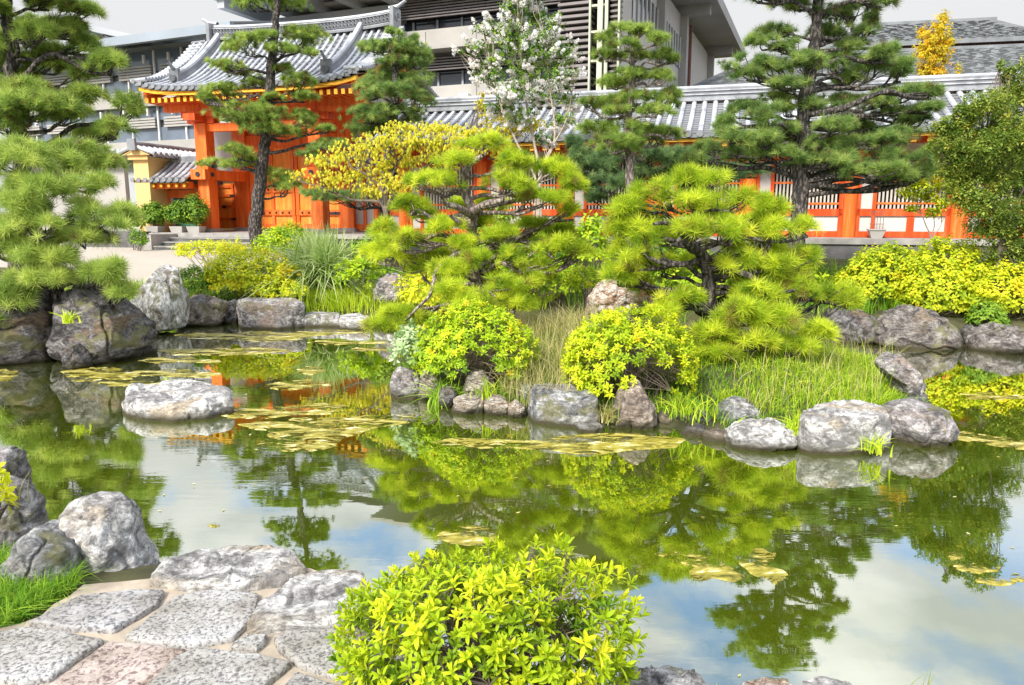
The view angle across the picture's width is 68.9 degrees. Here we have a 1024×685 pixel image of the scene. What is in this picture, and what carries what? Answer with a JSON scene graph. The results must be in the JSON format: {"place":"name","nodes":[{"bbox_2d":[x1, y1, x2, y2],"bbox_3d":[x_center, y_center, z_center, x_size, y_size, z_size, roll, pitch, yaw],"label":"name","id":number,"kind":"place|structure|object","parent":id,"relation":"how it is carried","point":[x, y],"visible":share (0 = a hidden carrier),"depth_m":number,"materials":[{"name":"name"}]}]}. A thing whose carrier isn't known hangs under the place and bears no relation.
{"place":"outdoors","nodes":[
{"label":"outdoors","id":0,"kind":"place"},
{"bbox_2d":[0,568,481,684],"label":"path","id":1,"kind":"structure","parent":0,"point":[269,649],"depth_m":2.90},
{"bbox_2d":[0,627,103,684],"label":"paving stone","id":2,"kind":"object","parent":1,"relation":"on","point":[33,656],"visible":0.94,"depth_m":2.68,"materials":[{"name":"white stone"}]},
{"bbox_2d":[29,589,164,633],"bbox_3d":[-1.657,1.120,3.004,0.436,0.131,0.309,0,10,0],"label":"paving stone","id":3,"kind":"object","parent":1,"relation":"on","point":[112,612],"visible":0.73,"depth_m":2.96,"materials":[{"name":"grey stone"}]},
{"bbox_2d":[49,641,185,684],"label":"paving stone","id":4,"kind":"object","parent":1,"relation":"on","point":[117,663],"visible":0.95,"depth_m":2.60,"materials":[{"name":"pink stone"}]},
{"bbox_2d":[125,589,258,649],"bbox_3d":[-1.221,1.129,2.953,0.417,0.133,0.403,1,10,8],"label":"paving stone","id":5,"kind":"object","parent":1,"relation":"on","point":[201,619],"visible":0.75,"depth_m":2.89,"materials":[{"name":"white stone"}]},
{"bbox_2d":[148,648,291,684],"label":"paving stone","id":6,"kind":"object","parent":1,"relation":"on","point":[202,666],"visible":0.98,"depth_m":2.58,"materials":[{"name":"white stone"}]},
{"bbox_2d":[231,634,267,652],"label":"paving stone","id":7,"kind":"object","parent":1,"relation":"on","point":[251,643],"visible":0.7,"depth_m":2.74,"materials":[{"name":"white stone"}]},
{"bbox_2d":[273,627,424,683],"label":"paving stone","id":8,"kind":"object","parent":1,"relation":"on","point":[308,650],"visible":0.3,"depth_m":2.70,"materials":[{"name":"white stone"}]},
{"bbox_2d":[387,318,437,369],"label":"shrub","id":9,"kind":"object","parent":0,"point":[404,348],"depth_m":7.93,"materials":[{"name":"green plant"}]},
{"bbox_2d":[0,321,1023,684],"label":"pond water","id":10,"kind":"structure","parent":0,"point":[866,591],"depth_m":5.03,"materials":[{"name":"green liquid"}]},
{"bbox_2d":[62,343,92,368],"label":"boulder","id":11,"kind":"object","parent":10,"relation":"in","point":[76,355],"visible":1,"depth_m":9.19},
{"bbox_2d":[61,367,138,381],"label":"algae mat","id":12,"kind":"object","parent":10,"relation":"on","point":[95,374],"visible":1,"depth_m":8.90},
{"bbox_2d":[121,378,233,422],"bbox_3d":[-3.307,0.632,7.393,0.953,0.375,1.238,-8,13,-39],"label":"stepping stone","id":13,"kind":"object","parent":10,"relation":"in","point":[176,400],"visible":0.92,"depth_m":7.09,"materials":[{"name":"stone"}]},
{"bbox_2d":[186,294,228,325],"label":"boulder","id":14,"kind":"object","parent":10,"relation":"in","point":[206,310],"visible":0.72,"depth_m":12.68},
{"bbox_2d":[157,347,291,355],"bbox_3d":[-4.074,0.123,10.407,2.013,0.010,0.614,0,10,0],"label":"algae mat","id":15,"kind":"object","parent":10,"relation":"on","point":[215,351],"visible":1,"depth_m":10.38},
{"bbox_2d":[174,331,314,341],"bbox_3d":[-4.266,-0.114,11.773,2.325,0.010,0.970,2,10,14],"label":"algae mat","id":16,"kind":"object","parent":10,"relation":"on","point":[281,337],"visible":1,"depth_m":11.64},
{"bbox_2d":[236,297,305,329],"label":"boulder","id":17,"kind":"object","parent":10,"relation":"in","point":[265,313],"visible":0.94,"depth_m":12.41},
{"bbox_2d":[221,403,346,418],"bbox_3d":[-2.287,0.671,7.243,1.390,0.010,0.460,-3,10,-14],"label":"algae mat","id":18,"kind":"object","parent":10,"relation":"on","point":[275,413],"visible":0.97,"depth_m":7.22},
{"bbox_2d":[304,311,339,326],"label":"kerb stone","id":19,"kind":"object","parent":10,"relation":"on","point":[320,319],"visible":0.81,"depth_m":12.62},
{"bbox_2d":[237,414,415,451],"bbox_3d":[-1.562,0.767,6.688,1.569,0.010,1.134,-5,11,-27],"label":"algae mat","id":20,"kind":"object","parent":10,"relation":"on","point":[316,432],"visible":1,"depth_m":6.64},
{"bbox_2d":[437,526,495,545],"bbox_3d":[-0.269,1.152,4.472,0.365,0.009,0.292,0,10,0],"label":"algae mat","id":21,"kind":"object","parent":10,"relation":"on","point":[461,539],"visible":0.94,"depth_m":4.42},
{"bbox_2d":[433,433,685,454],"bbox_3d":[0.404,0.842,6.255,2.176,0.010,0.603,0,10,0],"label":"algae mat","id":22,"kind":"object","parent":10,"relation":"on","point":[641,443],"visible":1,"depth_m":6.23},
{"bbox_2d":[655,552,744,581],"bbox_3d":[1.027,1.218,4.088,0.284,0.010,0.463,-5,11,-25],"label":"algae mat","id":23,"kind":"object","parent":10,"relation":"on","point":[721,572],"visible":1,"depth_m":4.00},
{"bbox_2d":[738,548,787,584],"bbox_3d":[1.397,1.218,4.090,0.279,0.010,0.370,9,13,42],"label":"algae mat","id":24,"kind":"object","parent":10,"relation":"on","point":[774,574],"visible":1,"depth_m":4.03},
{"bbox_2d":[957,431,1023,449],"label":"algae mat","id":25,"kind":"object","parent":10,"relation":"on","point":[1017,445],"visible":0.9,"depth_m":6.29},
{"bbox_2d":[0,215,1023,625],"bbox_3d":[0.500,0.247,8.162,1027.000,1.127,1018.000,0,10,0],"label":"ground","id":26,"kind":"structure","parent":0,"point":[954,319],"depth_m":7.66,"materials":[{"name":"soil"}]},
{"bbox_2d":[0,462,20,519],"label":"azalea bush","id":27,"kind":"object","parent":26,"relation":"on","point":[8,491],"visible":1,"depth_m":3.52,"materials":[{"name":"yellow plant"}]},
{"bbox_2d":[0,446,31,482],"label":"boulder","id":28,"kind":"object","parent":26,"relation":"on","point":[15,459],"visible":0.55,"depth_m":4.67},
{"bbox_2d":[0,475,48,546],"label":"boulder","id":29,"kind":"object","parent":26,"relation":"on","point":[25,517],"visible":0.57,"depth_m":4.07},
{"bbox_2d":[0,287,53,365],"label":"boulder","id":30,"kind":"object","parent":26,"relation":"on","point":[24,338],"visible":0.52,"depth_m":9.41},
{"bbox_2d":[0,519,81,585],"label":"boulder","id":31,"kind":"object","parent":26,"relation":"on","point":[46,545],"visible":0.56,"depth_m":3.23,"materials":[{"name":"stone"}]},
{"bbox_2d":[0,537,112,626],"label":"grass","id":32,"kind":"structure","parent":26,"relation":"on","point":[18,600],"depth_m":3.10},
{"bbox_2d":[12,149,132,235],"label":"grey wall","id":33,"kind":"structure","parent":26,"relation":"on","point":[121,191],"depth_m":28.96,"materials":[{"name":"concrete"}]},
{"bbox_2d":[0,131,149,329],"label":"pine tree","id":34,"kind":"object","parent":26,"relation":"on","point":[45,258],"visible":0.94,"depth_m":9.31,"materials":[{"name":"green plant"}]},
{"bbox_2d":[0,0,149,280],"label":"pine tree","id":35,"kind":"object","parent":26,"relation":"on","point":[25,93],"visible":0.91,"depth_m":10.81,"materials":[{"name":"green plant"}]},
{"bbox_2d":[46,281,157,364],"bbox_3d":[-5.432,-0.252,9.929,1.189,1.216,1.267,0,10,0],"label":"boulder","id":36,"kind":"object","parent":26,"relation":"on","point":[103,332],"visible":0.77,"depth_m":9.46,"materials":[{"name":"stone"}]},
{"bbox_2d":[58,491,159,573],"bbox_3d":[-1.937,0.983,3.565,0.408,0.510,0.432,0,10,0],"label":"boulder","id":37,"kind":"object","parent":26,"relation":"on","point":[105,530],"visible":0.58,"depth_m":3.48,"materials":[{"name":"stone"}]},
{"bbox_2d":[12,7,288,230],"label":"office building","id":38,"kind":"structure","parent":26,"relation":"on","point":[150,53],"depth_m":42.40,"materials":[{"name":"grey concrete"}]},
{"bbox_2d":[130,264,189,331],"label":"boulder","id":39,"kind":"object","parent":26,"relation":"on","point":[163,303],"visible":0.82,"depth_m":11.71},
{"bbox_2d":[0,243,356,284],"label":"gravel court","id":40,"kind":"object","parent":26,"relation":"on","point":[146,263],"visible":0.27,"depth_m":18.29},
{"bbox_2d":[171,235,251,275],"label":"yellow sprigs","id":41,"kind":"object","parent":40,"relation":"on","point":[188,248],"visible":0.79,"depth_m":16.17,"materials":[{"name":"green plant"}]},
{"bbox_2d":[249,219,321,262],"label":"green bush","id":42,"kind":"object","parent":40,"relation":"on","point":[278,233],"visible":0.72,"depth_m":16.96,"materials":[{"name":"green plant"}]},
{"bbox_2d":[117,138,272,232],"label":"ochre wall","id":43,"kind":"structure","parent":26,"relation":"on","point":[150,160],"depth_m":24.49,"materials":[{"name":"paint"}]},
{"bbox_2d":[178,264,213,294],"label":"box bush","id":44,"kind":"object","parent":26,"relation":"on","point":[189,284],"visible":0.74,"depth_m":13.43,"materials":[{"name":"green plant"}]},
{"bbox_2d":[149,544,308,591],"bbox_3d":[-1.238,1.253,3.385,0.704,0.594,0.429,0,10,0],"label":"boulder","id":45,"kind":"object","parent":26,"relation":"on","point":[246,568],"visible":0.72,"depth_m":3.27,"materials":[{"name":"stone"}]},
{"bbox_2d":[194,243,306,299],"bbox_3d":[-4.926,-1.272,13.975,1.881,1.173,1.737,9,14,43],"label":"spirea bush","id":46,"kind":"object","parent":26,"relation":"on","point":[231,279],"visible":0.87,"depth_m":13.58,"materials":[{"name":"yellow plant"}]},
{"bbox_2d":[193,0,350,248],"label":"pine tree","id":47,"kind":"object","parent":26,"relation":"on","point":[265,113],"visible":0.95,"depth_m":20.54,"materials":[{"name":"green plant"}]},
{"bbox_2d":[237,272,309,297],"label":"spirea bush","id":48,"kind":"object","parent":26,"relation":"on","point":[284,289],"visible":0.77,"depth_m":13.35,"materials":[{"name":"yellow plant"}]},
{"bbox_2d":[247,569,372,634],"bbox_3d":[-0.775,1.297,3.074,0.492,0.606,0.434,0,10,0],"label":"boulder","id":49,"kind":"object","parent":26,"relation":"on","point":[304,601],"visible":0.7,"depth_m":2.93,"materials":[{"name":"stone"}]},
{"bbox_2d":[193,219,427,305],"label":"pampas grass","id":50,"kind":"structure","parent":26,"relation":"on","point":[318,260],"depth_m":14.49,"materials":[{"name":"plant"}]},
{"bbox_2d":[333,253,386,296],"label":"bush","id":51,"kind":"object","parent":26,"relation":"on","point":[360,264],"visible":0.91,"depth_m":13.60,"materials":[{"name":"green plant"}]},
{"bbox_2d":[293,24,438,217],"bbox_3d":[-3.882,-5.409,20.156,3.926,6.270,2.793,-3,10,-18],"label":"pine tree","id":52,"kind":"object","parent":26,"relation":"on","point":[391,80],"visible":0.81,"depth_m":19.91,"materials":[{"name":"green plant"}]},
{"bbox_2d":[343,225,402,281],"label":"green bush","id":53,"kind":"object","parent":26,"relation":"on","point":[367,240],"visible":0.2,"depth_m":14.84,"materials":[{"name":"green plant"}]},
{"bbox_2d":[373,273,409,304],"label":"boulder","id":54,"kind":"object","parent":26,"relation":"on","point":[384,287],"visible":0.73,"depth_m":13.43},
{"bbox_2d":[390,366,420,398],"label":"boulder","id":55,"kind":"object","parent":26,"relation":"on","point":[402,380],"visible":0.67,"depth_m":7.75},
{"bbox_2d":[285,92,546,259],"bbox_3d":[-2.281,-3.805,17.658,6.222,4.052,1.740,0,10,0],"label":"cherry tree","id":56,"kind":"object","parent":26,"relation":"on","point":[415,141],"visible":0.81,"depth_m":17.44,"materials":[{"name":"yellow plant"}]},
{"bbox_2d":[392,273,445,324],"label":"nandina bush","id":57,"kind":"object","parent":26,"relation":"on","point":[407,294],"visible":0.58,"depth_m":12.64,"materials":[{"name":"yellow plant"}]},
{"bbox_2d":[302,272,559,315],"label":"grass","id":58,"kind":"structure","parent":26,"relation":"on","point":[353,302],"depth_m":13.68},
{"bbox_2d":[451,393,484,414],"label":"boulder","id":59,"kind":"object","parent":26,"relation":"on","point":[465,404],"visible":0.85,"depth_m":7.17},
{"bbox_2d":[409,294,541,387],"bbox_3d":[-0.388,-0.012,7.895,1.435,0.997,1.234,0,10,0],"label":"azalea bush","id":60,"kind":"object","parent":26,"relation":"on","point":[469,348],"visible":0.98,"depth_m":7.58,"materials":[{"name":"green plant"}]},
{"bbox_2d":[355,127,599,336],"bbox_3d":[-0.454,-1.251,9.389,3.240,2.925,2.070,0,10,0],"label":"pine tree","id":61,"kind":"object","parent":26,"relation":"on","point":[436,257],"visible":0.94,"depth_m":9.30,"materials":[{"name":"green plant"}]},
{"bbox_2d":[462,369,494,393],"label":"boulder","id":62,"kind":"object","parent":26,"relation":"on","point":[474,377],"visible":0.49,"depth_m":7.51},
{"bbox_2d":[215,0,744,208],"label":"concrete building","id":63,"kind":"structure","parent":26,"relation":"on","point":[705,34],"depth_m":42.27,"materials":[{"name":"grey concrete"}]},
{"bbox_2d":[632,0,658,41],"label":"window","id":64,"kind":"structure","parent":63,"relation":"in","point":[642,10],"depth_m":41.61,"materials":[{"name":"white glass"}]},
{"bbox_2d":[325,531,651,684],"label":"azalea bush","id":65,"kind":"object","parent":26,"relation":"on","point":[483,589],"visible":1,"depth_m":2.41,"materials":[{"name":"green plant"}]},
{"bbox_2d":[484,394,508,415],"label":"boulder","id":66,"kind":"object","parent":26,"relation":"on","point":[496,405],"visible":0.84,"depth_m":7.12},
{"bbox_2d":[451,0,586,237],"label":"crape myrtle","id":67,"kind":"object","parent":26,"relation":"on","point":[508,92],"visible":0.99,"depth_m":16.61,"materials":[{"name":"green plant"}]},
{"bbox_2d":[494,232,597,304],"bbox_3d":[0.455,-1.398,13.527,2.005,1.413,1.895,-4,11,-23],"label":"green bush","id":68,"kind":"object","parent":26,"relation":"on","point":[552,283],"visible":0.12,"depth_m":13.06,"materials":[{"name":"green plant"}]},
{"bbox_2d":[481,296,628,409],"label":"straw grass","id":69,"kind":"structure","parent":26,"relation":"on","point":[536,325],"depth_m":8.08,"materials":[{"name":"plant"}]},
{"bbox_2d":[528,383,598,427],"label":"boulder","id":70,"kind":"object","parent":26,"relation":"on","point":[559,406],"visible":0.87,"depth_m":6.75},
{"bbox_2d":[136,228,1015,260],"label":"stone platform","id":71,"kind":"structure","parent":26,"relation":"on","point":[840,248],"depth_m":19.28,"materials":[{"name":"stone"}]},
{"bbox_2d":[140,200,167,231],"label":"potted shrub","id":72,"kind":"object","parent":71,"relation":"on","point":[155,211],"visible":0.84,"depth_m":24.31,"materials":[{"name":"green plant"}]},
{"bbox_2d":[162,199,190,232],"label":"potted shrub","id":73,"kind":"object","parent":71,"relation":"on","point":[172,214],"visible":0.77,"depth_m":24.05,"materials":[{"name":"green plant"}]},
{"bbox_2d":[130,154,223,231],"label":"side wing","id":74,"kind":"structure","parent":71,"relation":"on","point":[173,174],"depth_m":24.58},
{"bbox_2d":[178,193,211,232],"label":"potted shrub","id":75,"kind":"object","parent":71,"relation":"on","point":[202,209],"visible":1,"depth_m":23.88,"materials":[{"name":"green plant"}]},
{"bbox_2d":[130,0,439,232],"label":"temple gate","id":76,"kind":"structure","parent":71,"relation":"on","point":[339,65],"depth_m":24.37,"materials":[{"name":"wood"}]},
{"bbox_2d":[217,183,236,227],"bbox_3d":[-10.216,-4.889,26.755,0.840,1.579,0.165,3,10,16],"label":"wicket door","id":77,"kind":"structure","parent":76,"relation":"in","point":[226,192],"depth_m":26.73,"materials":[{"name":"orange paint"}]},
{"bbox_2d":[247,145,296,227],"bbox_3d":[-8.381,-5.513,26.100,1.785,2.992,0.170,3,10,16],"label":"door","id":78,"kind":"structure","parent":76,"relation":"in","point":[277,209],"depth_m":26.11,"materials":[{"name":"orange paint"}]},
{"bbox_2d":[293,145,340,227],"bbox_3d":[-6.645,-5.428,25.610,1.785,2.992,0.170,3,10,16],"label":"door","id":79,"kind":"structure","parent":76,"relation":"in","point":[303,206],"depth_m":25.74,"materials":[{"name":"orange paint"}]},
{"bbox_2d":[364,71,1023,238],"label":"temple corridor","id":80,"kind":"object","parent":71,"relation":"on","point":[845,215],"visible":0.16,"depth_m":20.05,"materials":[{"name":"tile"}]},
{"bbox_2d":[774,160,840,208],"bbox_3d":[7.688,-4.119,19.467,1.610,1.250,0.065,3,10,16],"label":"lattice window","id":81,"kind":"structure","parent":80,"relation":"in","point":[820,203],"depth_m":19.49,"materials":[{"name":"paint"}]},
{"bbox_2d":[876,158,943,208],"bbox_3d":[10.081,-4.002,18.790,1.610,1.250,0.065,3,10,16],"label":"lattice window","id":82,"kind":"structure","parent":80,"relation":"in","point":[902,202],"depth_m":18.93,"materials":[{"name":"paint"}]},
{"bbox_2d":[559,263,600,320],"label":"box bush","id":83,"kind":"object","parent":26,"relation":"on","point":[573,273],"visible":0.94,"depth_m":10.22,"materials":[{"name":"green plant"}]},
{"bbox_2d":[575,210,610,315],"bbox_3d":[1.334,-1.288,12.881,0.766,1.978,0.736,0,10,0],"label":"green bush","id":84,"kind":"object","parent":26,"relation":"on","point":[594,227],"visible":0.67,"depth_m":12.62,"materials":[{"name":"green plant"}]},
{"bbox_2d":[586,277,652,316],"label":"boulder","id":85,"kind":"object","parent":26,"relation":"on","point":[610,294],"visible":0.45,"depth_m":9.34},
{"bbox_2d":[559,301,699,398],"bbox_3d":[1.147,0.083,7.251,1.389,0.995,1.244,0,10,0],"label":"azalea bush","id":86,"kind":"object","parent":26,"relation":"on","point":[644,340],"visible":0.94,"depth_m":7.03,"materials":[{"name":"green plant"}]},
{"bbox_2d":[574,18,688,320],"bbox_3d":[2.086,-2.854,12.614,2.028,4.982,1.315,-2,10,-10],"label":"pine tree","id":87,"kind":"object","parent":26,"relation":"on","point":[637,133],"visible":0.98,"depth_m":12.32,"materials":[{"name":"green plant"}]},
{"bbox_2d":[611,378,658,429],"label":"boulder","id":88,"kind":"object","parent":26,"relation":"on","point":[636,405],"visible":0.77,"depth_m":6.67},
{"bbox_2d":[612,664,707,684],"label":"boulder","id":89,"kind":"object","parent":26,"relation":"on","point":[666,674],"visible":0.87,"depth_m":2.84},
{"bbox_2d":[397,326,935,428],"bbox_3d":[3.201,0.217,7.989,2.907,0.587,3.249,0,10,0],"label":"grass","id":90,"kind":"structure","parent":26,"relation":"on","point":[891,394],"depth_m":7.41,"materials":[{"name":"plant"}]},
{"bbox_2d":[563,132,772,260],"bbox_3d":[3.189,-2.710,15.387,4.395,3.217,1.995,0,10,0],"label":"pine tree","id":91,"kind":"object","parent":26,"relation":"on","point":[604,167],"visible":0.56,"depth_m":14.97,"materials":[{"name":"green plant"}]},
{"bbox_2d":[654,387,751,424],"bbox_3d":[1.734,0.533,6.730,0.935,0.222,0.862,9,13,41],"label":"grass tuft","id":92,"kind":"object","parent":26,"relation":"on","point":[689,410],"visible":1,"depth_m":6.70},
{"bbox_2d":[595,159,867,363],"bbox_3d":[2.452,-0.923,8.333,2.917,2.251,1.913,4,11,23],"label":"pine tree","id":93,"kind":"object","parent":26,"relation":"on","point":[743,307],"visible":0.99,"depth_m":8.13,"materials":[{"name":"green plant"}]},
{"bbox_2d":[714,395,761,422],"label":"boulder","id":94,"kind":"object","parent":26,"relation":"on","point":[739,407],"visible":0.49,"depth_m":6.73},
{"bbox_2d":[724,417,797,450],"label":"boulder","id":95,"kind":"object","parent":26,"relation":"on","point":[768,434],"visible":0.73,"depth_m":6.09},
{"bbox_2d":[561,255,1012,323],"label":"grass","id":96,"kind":"structure","parent":26,"relation":"on","point":[883,304],"depth_m":12.95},
{"bbox_2d":[674,0,948,305],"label":"pine tree","id":97,"kind":"object","parent":26,"relation":"on","point":[795,141],"visible":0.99,"depth_m":12.36,"materials":[{"name":"green plant"}]},
{"bbox_2d":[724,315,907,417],"bbox_3d":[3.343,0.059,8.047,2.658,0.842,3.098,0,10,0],"label":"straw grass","id":98,"kind":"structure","parent":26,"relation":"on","point":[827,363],"depth_m":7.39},
{"bbox_2d":[796,399,891,454],"bbox_3d":[2.761,0.793,6.240,0.864,0.531,0.617,0,10,0],"label":"boulder","id":99,"kind":"object","parent":26,"relation":"on","point":[836,427],"visible":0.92,"depth_m":5.98,"materials":[{"name":"stone"}]},
{"bbox_2d":[818,308,880,343],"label":"boulder","id":100,"kind":"object","parent":26,"relation":"on","point":[865,324],"visible":0.52,"depth_m":10.98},
{"bbox_2d":[693,17,1023,85],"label":"tiled hall","id":101,"kind":"structure","parent":26,"relation":"on","point":[983,44],"depth_m":46.58,"materials":[{"name":"grey tile"}]},
{"bbox_2d":[827,240,940,307],"bbox_3d":[6.255,-1.157,12.603,1.642,1.160,1.511,-6,11,-30],"label":"spirea bush","id":102,"kind":"object","parent":26,"relation":"on","point":[864,266],"visible":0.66,"depth_m":12.23,"materials":[{"name":"yellow plant"}]},
{"bbox_2d":[875,352,926,400],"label":"boulder","id":103,"kind":"object","parent":26,"relation":"on","point":[907,378],"visible":0.85,"depth_m":7.39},
{"bbox_2d":[874,304,962,350],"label":"boulder","id":104,"kind":"object","parent":26,"relation":"on","point":[909,325],"visible":0.72,"depth_m":10.59,"materials":[{"name":"stone"}]},
{"bbox_2d":[881,398,959,446],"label":"boulder","id":105,"kind":"object","parent":26,"relation":"on","point":[918,422],"visible":0.79,"depth_m":6.17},
{"bbox_2d":[893,161,973,252],"bbox_3d":[8.467,-2.691,15.290,2.029,2.608,0.986,0,10,0],"label":"young maple","id":106,"kind":"object","parent":26,"relation":"on","point":[916,192],"visible":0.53,"depth_m":15.17,"materials":[{"name":"green plant"}]},
{"bbox_2d":[908,8,963,205],"bbox_3d":[11.309,-5.620,20.260,1.724,6.584,0.799,-2,10,-14],"label":"autumn tree","id":107,"kind":"object","parent":26,"relation":"on","point":[935,54],"visible":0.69,"depth_m":19.77,"materials":[{"name":"yellow plant"}]},
{"bbox_2d":[885,233,1009,315],"bbox_3d":[6.986,-1.101,11.961,1.733,1.304,1.762,-9,13,-42],"label":"spirea bush","id":108,"kind":"object","parent":26,"relation":"on","point":[959,267],"visible":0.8,"depth_m":11.59,"materials":[{"name":"yellow plant"}]},
{"bbox_2d":[923,53,1023,316],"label":"maple tree","id":109,"kind":"object","parent":26,"relation":"on","point":[958,154],"visible":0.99,"depth_m":11.04,"materials":[{"name":"green plant"}]},
{"bbox_2d":[950,259,1023,319],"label":"spirea bush","id":110,"kind":"object","parent":26,"relation":"on","point":[1015,287],"visible":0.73,"depth_m":11.16,"materials":[{"name":"yellow plant"}]},
{"bbox_2d":[963,294,1011,324],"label":"green bush","id":111,"kind":"object","parent":26,"relation":"on","point":[998,314],"visible":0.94,"depth_m":10.98,"materials":[{"name":"green plant"}]},
{"bbox_2d":[966,322,1023,353],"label":"boulder","id":112,"kind":"object","parent":26,"relation":"on","point":[995,337],"visible":0.8,"depth_m":10.34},
{"bbox_2d":[0,0,1023,213],"label":"sky","id":113,"kind":"structure","parent":0,"point":[126,16],"materials":[{"name":"white"}]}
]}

